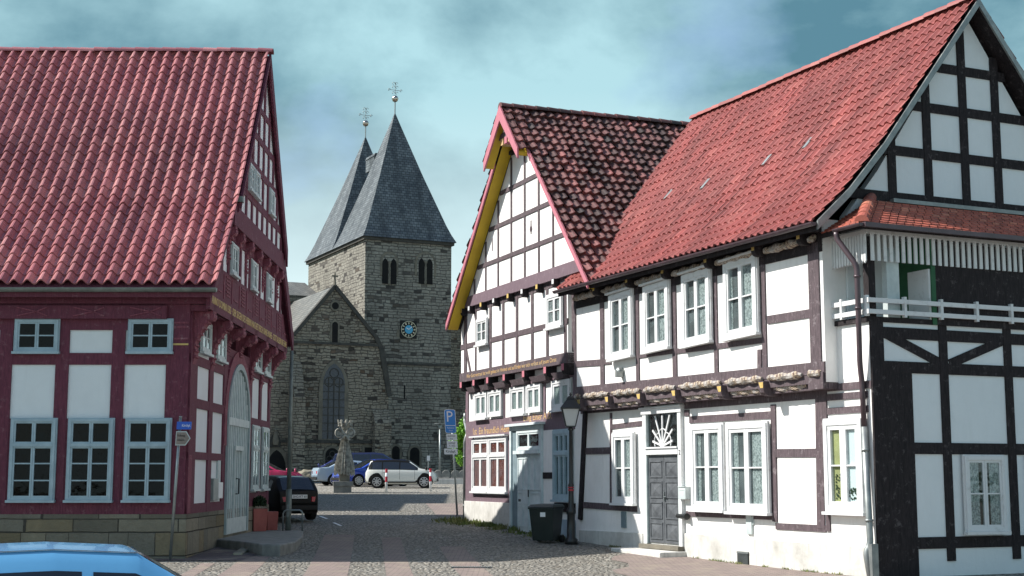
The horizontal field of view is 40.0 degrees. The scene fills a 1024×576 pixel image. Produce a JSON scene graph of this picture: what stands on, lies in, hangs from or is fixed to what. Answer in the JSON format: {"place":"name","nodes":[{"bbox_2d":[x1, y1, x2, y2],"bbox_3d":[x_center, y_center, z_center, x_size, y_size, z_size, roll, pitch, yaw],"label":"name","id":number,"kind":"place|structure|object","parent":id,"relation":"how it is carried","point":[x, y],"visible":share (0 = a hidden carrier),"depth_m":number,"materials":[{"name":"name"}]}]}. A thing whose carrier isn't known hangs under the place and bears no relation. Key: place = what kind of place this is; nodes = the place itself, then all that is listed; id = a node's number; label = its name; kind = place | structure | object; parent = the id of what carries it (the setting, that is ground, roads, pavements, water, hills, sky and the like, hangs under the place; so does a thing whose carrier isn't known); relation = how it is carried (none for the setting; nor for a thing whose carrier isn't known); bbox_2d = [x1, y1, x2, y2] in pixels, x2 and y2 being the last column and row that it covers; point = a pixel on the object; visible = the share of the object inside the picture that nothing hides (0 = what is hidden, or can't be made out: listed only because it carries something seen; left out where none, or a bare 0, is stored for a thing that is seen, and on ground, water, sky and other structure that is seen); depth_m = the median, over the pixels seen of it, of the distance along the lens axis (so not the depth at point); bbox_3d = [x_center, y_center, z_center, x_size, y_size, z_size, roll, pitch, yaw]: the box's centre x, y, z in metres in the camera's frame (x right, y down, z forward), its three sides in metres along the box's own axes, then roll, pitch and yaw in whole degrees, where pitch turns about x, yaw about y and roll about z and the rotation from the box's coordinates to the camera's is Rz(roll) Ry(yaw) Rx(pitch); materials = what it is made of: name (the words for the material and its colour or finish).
{"place":"outdoors","nodes":[
{"label":"outdoors","id":0,"kind":"place"},
{"bbox_2d":[154,547,256,559],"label":"dark brick pavement","id":1,"kind":"structure","parent":0,"point":[218,553],"depth_m":32.60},
{"bbox_2d":[169,416,191,559],"bbox_3d":[-7.447,4.482,31.618,0.432,3.201,0.102,0,-8,0],"label":"sign post","id":2,"kind":"object","parent":1,"relation":"on","point":[182,437],"visible":1,"depth_m":31.70,"materials":[{"name":"metal"}]},
{"bbox_2d":[314,482,462,492],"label":"church square","id":3,"kind":"structure","parent":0,"point":[407,488],"depth_m":70.86,"materials":[{"name":"grey stone"}]},
{"bbox_2d":[269,463,302,475],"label":"parked car","id":4,"kind":"object","parent":3,"relation":"on","point":[274,470],"visible":0.09,"depth_m":71.50,"materials":[{"name":"red paint"}]},
{"bbox_2d":[299,469,311,477],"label":"boulder","id":5,"kind":"object","parent":3,"relation":"on","point":[306,473],"visible":0.29,"depth_m":84.97,"materials":[{"name":"beige stone"}]},
{"bbox_2d":[311,460,370,485],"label":"parked car","id":6,"kind":"object","parent":3,"relation":"on","point":[323,475],"visible":0.31,"depth_m":78.00,"materials":[{"name":"white paint"}]},
{"bbox_2d":[333,419,354,492],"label":"statue","id":7,"kind":"object","parent":3,"relation":"on","point":[344,467],"visible":0.99,"depth_m":66.71,"materials":[{"name":"grey stone"}]},
{"bbox_2d":[331,452,397,484],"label":"parked car","id":8,"kind":"object","parent":3,"relation":"on","point":[360,456],"visible":0.12,"depth_m":81.17,"materials":[{"name":"blue paint"}]},
{"bbox_2d":[331,459,406,486],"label":"parked car","id":9,"kind":"object","parent":3,"relation":"on","point":[358,478],"visible":0.3,"depth_m":75.58,"materials":[{"name":"blue paint"}]},
{"bbox_2d":[385,469,387,491],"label":"bollard","id":10,"kind":"object","parent":3,"relation":"on","point":[386,476],"visible":1,"depth_m":67.18,"materials":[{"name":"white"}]},
{"bbox_2d":[365,459,438,487],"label":"parked car","id":11,"kind":"object","parent":3,"relation":"on","point":[404,472],"visible":0.94,"depth_m":72.80,"materials":[{"name":"white paint"}]},
{"bbox_2d":[429,469,431,490],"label":"bollard","id":12,"kind":"object","parent":3,"relation":"on","point":[430,479],"visible":1,"depth_m":68.04,"materials":[{"name":"white metal"}]},
{"bbox_2d":[435,470,441,478],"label":"stone seat","id":13,"kind":"object","parent":3,"relation":"on","point":[438,473],"visible":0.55,"depth_m":84.27,"materials":[{"name":"grey stone"}]},
{"bbox_2d":[434,423,444,470],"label":"slim lamp","id":14,"kind":"object","parent":3,"relation":"on","point":[439,426],"visible":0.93,"depth_m":85.93,"materials":[{"name":"metal"}]},
{"bbox_2d":[441,470,449,478],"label":"stone seat","id":15,"kind":"object","parent":3,"relation":"on","point":[445,474],"visible":0.69,"depth_m":84.26,"materials":[{"name":"grey stone"}]},
{"bbox_2d":[433,479,462,483],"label":"wall","id":16,"kind":"structure","parent":3,"relation":"on","point":[448,481],"depth_m":83.22,"materials":[{"name":"paint"}]},
{"bbox_2d":[451,470,458,478],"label":"stone seat","id":17,"kind":"object","parent":3,"relation":"on","point":[452,474],"visible":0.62,"depth_m":84.26,"materials":[{"name":"grey stone"}]},
{"bbox_2d":[448,418,465,466],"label":"leafy tree","id":18,"kind":"object","parent":3,"relation":"on","point":[460,431],"visible":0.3,"depth_m":76.95,"materials":[{"name":"green plant"}]},
{"bbox_2d":[459,470,462,478],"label":"stone seat","id":19,"kind":"object","parent":3,"relation":"on","point":[461,474],"visible":0.36,"depth_m":84.26,"materials":[{"name":"grey stone"}]},
{"bbox_2d":[426,503,462,515],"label":"brick pavement","id":20,"kind":"structure","parent":0,"point":[443,509],"depth_m":51.76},
{"bbox_2d":[444,410,457,515],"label":"parking sign","id":21,"kind":"object","parent":20,"relation":"on","point":[450,420],"visible":1,"depth_m":47.95,"materials":[{"name":"metal"}]},
{"bbox_2d":[0,0,1023,301],"label":"sky","id":22,"kind":"structure","parent":0,"point":[452,63],"materials":[{"name":"blue"}]},
{"bbox_2d":[156,493,1023,575],"bbox_3d":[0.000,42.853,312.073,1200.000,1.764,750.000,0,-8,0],"label":"ground","id":23,"kind":"structure","parent":0,"point":[369,521],"depth_m":35.46,"materials":[{"name":"grey stone"}]},
{"bbox_2d":[0,541,181,575],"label":"parked car","id":24,"kind":"object","parent":23,"relation":"on","point":[54,558],"visible":1,"depth_m":7.80,"materials":[{"name":"blue paint"}]},
{"bbox_2d":[0,47,293,558],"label":"town house","id":25,"kind":"structure","parent":23,"relation":"on","point":[144,298],"depth_m":33.98,"materials":[{"name":"red tile"}]},
{"bbox_2d":[5,418,57,502],"bbox_3d":[-10.879,3.902,31.918,1.101,1.910,0.140,0,-8,0],"label":"window","id":26,"kind":"structure","parent":25,"relation":"in","point":[33,441],"depth_m":31.95,"materials":[{"name":"blue paint"}]},
{"bbox_2d":[11,319,60,353],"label":"window","id":27,"kind":"structure","parent":25,"relation":"in","point":[31,336],"depth_m":32.33,"materials":[{"name":"white paint"}]},
{"bbox_2d":[63,418,114,502],"bbox_3d":[-9.579,3.903,31.930,1.101,1.910,0.140,0,-8,0],"label":"window","id":28,"kind":"structure","parent":25,"relation":"in","point":[90,441],"depth_m":31.95,"materials":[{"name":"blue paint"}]},
{"bbox_2d":[120,418,171,502],"bbox_3d":[-8.279,3.906,31.952,1.101,1.910,0.160,0,-8,0],"label":"window","id":29,"kind":"structure","parent":25,"relation":"in","point":[148,441],"depth_m":31.97,"materials":[{"name":"blue paint"}]},
{"bbox_2d":[125,319,173,353],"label":"window","id":30,"kind":"structure","parent":25,"relation":"in","point":[145,336],"depth_m":32.35,"materials":[{"name":"white paint"}]},
{"bbox_2d":[200,325,213,356],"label":"window","id":31,"kind":"structure","parent":25,"relation":"in","point":[206,341],"depth_m":33.87,"materials":[{"name":"grey paint"}]},
{"bbox_2d":[210,478,218,500],"bbox_3d":[-7.402,5.010,34.995,0.095,0.550,0.601,0,-8,0],"label":"letterbox","id":32,"kind":"object","parent":25,"relation":"attached to","point":[214,490],"visible":1,"depth_m":34.81,"materials":[{"name":"metal"}]},
{"bbox_2d":[216,460,220,481],"bbox_3d":[-7.428,4.665,35.621,0.053,0.600,0.350,0,-8,0],"label":"letterbox","id":33,"kind":"object","parent":25,"relation":"attached to","point":[218,469],"visible":0.82,"depth_m":35.51,"materials":[{"name":"grey paint"}]},
{"bbox_2d":[218,482,222,497],"bbox_3d":[-7.408,5.120,35.621,0.095,0.400,0.531,0,-8,0],"label":"letterbox","id":34,"kind":"object","parent":25,"relation":"attached to","point":[220,489],"visible":0.76,"depth_m":35.56,"materials":[{"name":"white metal"}]},
{"bbox_2d":[215,334,228,364],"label":"window","id":35,"kind":"structure","parent":25,"relation":"in","point":[221,356],"depth_m":35.86,"materials":[{"name":"grey paint"}]},
{"bbox_2d":[230,242,240,279],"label":"window","id":36,"kind":"structure","parent":25,"relation":"in","point":[234,262],"depth_m":35.16,"materials":[{"name":"grey paint"}]},
{"bbox_2d":[248,163,256,195],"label":"window","id":37,"kind":"structure","parent":25,"relation":"in","point":[251,176],"depth_m":36.65,"materials":[{"name":"grey paint"}]},
{"bbox_2d":[250,259,258,293],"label":"window","id":38,"kind":"structure","parent":25,"relation":"in","point":[254,266],"depth_m":37.89,"materials":[{"name":"grey paint"}]},
{"bbox_2d":[250,425,260,490],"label":"window","id":39,"kind":"structure","parent":25,"relation":"in","point":[256,430],"depth_m":40.70,"materials":[{"name":"grey paint"}]},
{"bbox_2d":[253,168,261,201],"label":"window","id":40,"kind":"structure","parent":25,"relation":"in","point":[257,175],"depth_m":37.50,"materials":[{"name":"grey paint"}]},
{"bbox_2d":[254,353,263,374],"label":"window","id":41,"kind":"structure","parent":25,"relation":"in","point":[258,369],"depth_m":41.32,"materials":[{"name":"grey paint"}]},
{"bbox_2d":[260,427,269,490],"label":"window","id":42,"kind":"structure","parent":25,"relation":"in","point":[265,441],"depth_m":42.39,"materials":[{"name":"grey paint"}]},
{"bbox_2d":[264,359,272,378],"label":"window","id":43,"kind":"structure","parent":25,"relation":"in","point":[267,373],"depth_m":42.99,"materials":[{"name":"grey paint"}]},
{"bbox_2d":[266,272,273,304],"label":"window","id":44,"kind":"structure","parent":25,"relation":"in","point":[269,279],"depth_m":40.35,"materials":[{"name":"grey paint"}]},
{"bbox_2d":[268,187,276,218],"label":"window","id":45,"kind":"structure","parent":25,"relation":"in","point":[271,212],"depth_m":39.88,"materials":[{"name":"grey paint"}]},
{"bbox_2d":[181,563,214,575],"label":"brick band","id":46,"kind":"object","parent":23,"relation":"on","point":[197,569],"visible":1,"depth_m":28.70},
{"bbox_2d":[233,547,247,554],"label":"kerb","id":47,"kind":"structure","parent":23,"relation":"on","point":[241,551],"depth_m":33.06,"materials":[{"name":"stone"}]},
{"bbox_2d":[218,556,269,575],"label":"brick band","id":48,"kind":"object","parent":23,"relation":"on","point":[249,566],"visible":1,"depth_m":29.56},
{"bbox_2d":[217,530,302,556],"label":"kerb platform","id":49,"kind":"structure","parent":23,"relation":"on","point":[279,543],"depth_m":34.56,"materials":[{"name":"grey concrete"}]},
{"bbox_2d":[253,495,267,530],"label":"planter","id":50,"kind":"object","parent":49,"relation":"on","point":[259,519],"visible":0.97,"depth_m":40.44,"materials":[{"name":"red ceramic"}]},
{"bbox_2d":[266,511,277,529],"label":"planter","id":51,"kind":"object","parent":49,"relation":"on","point":[272,520],"visible":0.68,"depth_m":41.19,"materials":[{"name":"red ceramic"}]},
{"bbox_2d":[285,351,292,530],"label":"tall pole","id":52,"kind":"object","parent":49,"relation":"on","point":[288,501],"visible":1,"depth_m":41.30,"materials":[{"name":"metal"}]},
{"bbox_2d":[282,509,302,530],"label":"hoop barrier","id":53,"kind":"object","parent":49,"relation":"on","point":[284,511],"visible":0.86,"depth_m":40.83,"materials":[{"name":"metal"}]},
{"bbox_2d":[268,475,317,519],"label":"parked car","id":54,"kind":"object","parent":23,"relation":"on","point":[304,494],"visible":0.61,"depth_m":44.48,"materials":[{"name":"black paint"}]},
{"bbox_2d":[303,535,354,575],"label":"brick band","id":55,"kind":"object","parent":23,"relation":"on","point":[332,556],"visible":1,"depth_m":32.09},
{"bbox_2d":[269,82,465,481],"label":"church","id":56,"kind":"structure","parent":23,"relation":"on","point":[377,354],"depth_m":97.52,"materials":[{"name":"stone"}]},
{"bbox_2d":[323,446,338,464],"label":"low window","id":57,"kind":"structure","parent":56,"relation":"in","point":[328,454],"depth_m":91.05,"materials":[{"name":"stone"}]},
{"bbox_2d":[318,360,348,439],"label":"gothic window","id":58,"kind":"structure","parent":56,"relation":"in","point":[333,384],"depth_m":91.59,"materials":[{"name":"glass"}]},
{"bbox_2d":[330,320,339,342],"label":"slit window","id":59,"kind":"structure","parent":56,"relation":"in","point":[334,325],"depth_m":92.24,"materials":[{"name":"stone"}]},
{"bbox_2d":[330,301,339,310],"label":"round window","id":60,"kind":"structure","parent":56,"relation":"in","point":[335,305],"depth_m":92.44,"materials":[{"name":"stone"}]},
{"bbox_2d":[362,445,371,451],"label":"square window","id":61,"kind":"structure","parent":56,"relation":"in","point":[365,448],"depth_m":92.22,"materials":[{"name":"stone"}]},
{"bbox_2d":[380,251,397,283],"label":"belfry window","id":62,"kind":"structure","parent":56,"relation":"in","point":[388,260],"depth_m":97.64,"materials":[{"name":"stone"}]},
{"bbox_2d":[391,444,401,459],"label":"doorway","id":63,"kind":"structure","parent":56,"relation":"in","point":[396,450],"depth_m":96.26,"materials":[{"name":"stone"}]},
{"bbox_2d":[407,445,421,467],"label":"doorway","id":64,"kind":"structure","parent":56,"relation":"in","point":[414,454],"depth_m":96.83,"materials":[{"name":"stone"}]},
{"bbox_2d":[415,252,435,284],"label":"belfry window","id":65,"kind":"structure","parent":56,"relation":"in","point":[425,262],"depth_m":98.84,"materials":[{"name":"stone"}]},
{"bbox_2d":[382,537,412,575],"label":"brick band","id":66,"kind":"object","parent":23,"relation":"on","point":[396,561],"visible":1,"depth_m":31.80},
{"bbox_2d":[439,546,492,575],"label":"brick band","id":67,"kind":"object","parent":23,"relation":"on","point":[458,556],"visible":1,"depth_m":30.96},
{"bbox_2d":[451,566,491,567],"bbox_3d":[-0.838,5.813,29.277,0.840,0.044,0.320,0,-8,0],"label":"drain grate","id":68,"kind":"object","parent":67,"relation":"on","point":[471,567],"visible":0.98,"depth_m":29.12,"materials":[{"name":"grey metal"}]},
{"bbox_2d":[528,504,564,541],"bbox_3d":[0.908,6.146,36.811,0.746,0.996,0.872,-3,-8,24],"label":"wheelie bin","id":69,"kind":"object","parent":23,"relation":"on","point":[546,521],"visible":1,"depth_m":36.53,"materials":[{"name":"black plastic"}]},
{"bbox_2d":[445,102,688,538],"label":"gabled house","id":70,"kind":"structure","parent":23,"relation":"on","point":[562,188],"depth_m":41.16,"materials":[{"name":"white paint"}]},
{"bbox_2d":[469,435,487,492],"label":"window","id":71,"kind":"structure","parent":70,"relation":"in","point":[479,446],"depth_m":44.16,"materials":[{"name":"white paint"}]},
{"bbox_2d":[472,392,488,420],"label":"window","id":72,"kind":"structure","parent":70,"relation":"in","point":[480,399],"depth_m":44.30,"materials":[{"name":"white paint"}]},
{"bbox_2d":[473,316,488,347],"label":"window","id":73,"kind":"structure","parent":70,"relation":"in","point":[481,325],"depth_m":43.99,"materials":[{"name":"white paint"}]},
{"bbox_2d":[487,389,502,416],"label":"window","id":74,"kind":"structure","parent":70,"relation":"in","point":[494,397],"depth_m":43.16,"materials":[{"name":"white paint"}]},
{"bbox_2d":[485,434,507,493],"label":"window","id":75,"kind":"structure","parent":70,"relation":"in","point":[497,446],"depth_m":42.70,"materials":[{"name":"white paint"}]},
{"bbox_2d":[507,386,526,416],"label":"window","id":76,"kind":"structure","parent":70,"relation":"in","point":[517,395],"depth_m":41.45,"materials":[{"name":"white paint"}]},
{"bbox_2d":[525,383,541,412],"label":"window","id":77,"kind":"structure","parent":70,"relation":"in","point":[533,392],"depth_m":40.32,"materials":[{"name":"white paint"}]},
{"bbox_2d":[543,293,563,330],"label":"window","id":78,"kind":"structure","parent":70,"relation":"in","point":[553,303],"depth_m":38.79,"materials":[{"name":"white paint"}]},
{"bbox_2d":[550,429,568,501],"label":"window","id":79,"kind":"structure","parent":70,"relation":"in","point":[560,437],"depth_m":38.31,"materials":[{"name":"white paint"}]},
{"bbox_2d":[549,378,571,412],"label":"window","id":80,"kind":"structure","parent":70,"relation":"in","point":[560,389],"depth_m":38.67,"materials":[{"name":"white paint"}]},
{"bbox_2d":[560,392,580,544],"bbox_3d":[1.521,4.643,36.406,0.540,3.910,0.540,0,-8,0],"label":"street lamp","id":81,"kind":"object","parent":23,"relation":"on","point":[570,407],"visible":1,"depth_m":36.35,"materials":[{"name":"metal"}]},
{"bbox_2d":[552,0,1023,575],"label":"timber frame house","id":82,"kind":"structure","parent":23,"relation":"on","point":[798,312],"depth_m":29.48,"materials":[{"name":"white paint"}]},
{"bbox_2d":[615,367,623,376],"bbox_3d":[2.653,2.087,34.929,0.200,0.257,0.240,3,-8,-24],"label":"wall lamp","id":83,"kind":"object","parent":82,"relation":"attached to","point":[619,371],"visible":1,"depth_m":34.84,"materials":[{"name":"metal"}]},
{"bbox_2d":[604,287,634,361],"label":"window","id":84,"kind":"structure","parent":82,"relation":"in","point":[621,335],"depth_m":34.94,"materials":[{"name":"white paint"}]},
{"bbox_2d":[609,431,636,505],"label":"window","id":85,"kind":"structure","parent":82,"relation":"in","point":[623,444],"depth_m":35.04,"materials":[{"name":"white paint"}]},
{"bbox_2d":[621,511,626,527],"bbox_3d":[2.783,5.770,35.068,0.040,0.400,0.220,3,-8,-24],"label":"cover plate","id":86,"kind":"object","parent":82,"relation":"attached to","point":[623,520],"visible":1,"depth_m":35.02,"materials":[{"name":"grey metal"}]},
{"bbox_2d":[638,277,671,354],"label":"window","id":87,"kind":"structure","parent":82,"relation":"in","point":[656,294],"depth_m":33.38,"materials":[{"name":"white paint"}]},
{"bbox_2d":[676,513,689,519],"bbox_3d":[3.932,5.263,32.470,0.150,0.151,0.484,3,-8,-19],"label":"vent pipe","id":88,"kind":"object","parent":82,"relation":"attached to","point":[685,516],"visible":1,"depth_m":32.27,"materials":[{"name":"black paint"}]},
{"bbox_2d":[678,486,690,498],"bbox_3d":[3.969,4.720,32.459,0.160,0.295,0.300,3,-8,-24],"label":"mailbox","id":89,"kind":"object","parent":82,"relation":"attached to","point":[684,492],"visible":1,"depth_m":32.35,"materials":[{"name":"grey paint"}]},
{"bbox_2d":[677,265,713,348],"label":"window","id":90,"kind":"structure","parent":82,"relation":"in","point":[696,287],"depth_m":31.79,"materials":[{"name":"white paint"}]},
{"bbox_2d":[688,423,726,512],"bbox_3d":[4.367,4.031,31.581,0.140,1.972,1.405,3,-8,-24],"label":"window","id":91,"kind":"structure","parent":82,"relation":"in","point":[707,441],"depth_m":31.54,"materials":[{"name":"white paint"}]},
{"bbox_2d":[718,250,760,341],"bbox_3d":[4.880,0.186,30.220,0.160,1.836,1.351,3,-8,-24],"label":"window","id":92,"kind":"structure","parent":82,"relation":"in","point":[741,282],"depth_m":30.19,"materials":[{"name":"white paint"}]},
{"bbox_2d":[737,551,748,564],"bbox_3d":[4.951,5.851,30.192,0.034,0.390,0.420,3,-8,-24],"label":"cellar grate","id":93,"kind":"object","parent":82,"relation":"in","point":[743,557],"visible":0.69,"depth_m":30.16,"materials":[{"name":"black metal"}]},
{"bbox_2d":[724,421,771,515],"bbox_3d":[5.023,3.865,30.164,0.140,1.969,1.619,3,-8,-24],"label":"window","id":94,"kind":"structure","parent":82,"relation":"in","point":[748,464],"depth_m":30.11,"materials":[{"name":"white paint"}]},
{"bbox_2d":[746,515,753,533],"bbox_3d":[5.089,5.051,30.089,0.050,0.420,0.250,3,-8,-24],"label":"cover plate","id":95,"kind":"object","parent":82,"relation":"attached to","point":[749,523],"visible":0.92,"depth_m":30.06,"materials":[{"name":"grey paint"}]},
{"bbox_2d":[821,417,864,515],"bbox_3d":[6.406,3.447,27.230,0.140,1.873,1.267,3,-8,-24],"label":"window","id":96,"kind":"structure","parent":82,"relation":"in","point":[842,442],"depth_m":27.23,"materials":[{"name":"white paint"}]},
{"bbox_2d":[907,269,931,319],"bbox_3d":[8.059,0.159,27.845,0.049,1.003,0.600,3,-8,-24],"label":"loggia door","id":97,"kind":"structure","parent":82,"relation":"in","point":[919,286],"depth_m":27.81,"materials":[{"name":"white paint"}]},
{"bbox_2d":[962,454,1011,534],"bbox_3d":[9.245,4.023,27.444,1.100,1.540,0.110,3,-8,-24],"label":"window","id":98,"kind":"structure","parent":82,"relation":"in","point":[984,483],"depth_m":27.46,"materials":[{"name":"white paint"}]},
{"bbox_2d":[610,553,849,575],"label":"brick pavement","id":99,"kind":"structure","parent":0,"point":[641,565],"depth_m":28.93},
{"bbox_2d":[431,515,841,574],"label":"weeds","id":100,"kind":"object","parent":99,"relation":"on","point":[456,520],"visible":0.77,"depth_m":41.86,"materials":[{"name":"green plant"}]}
]}

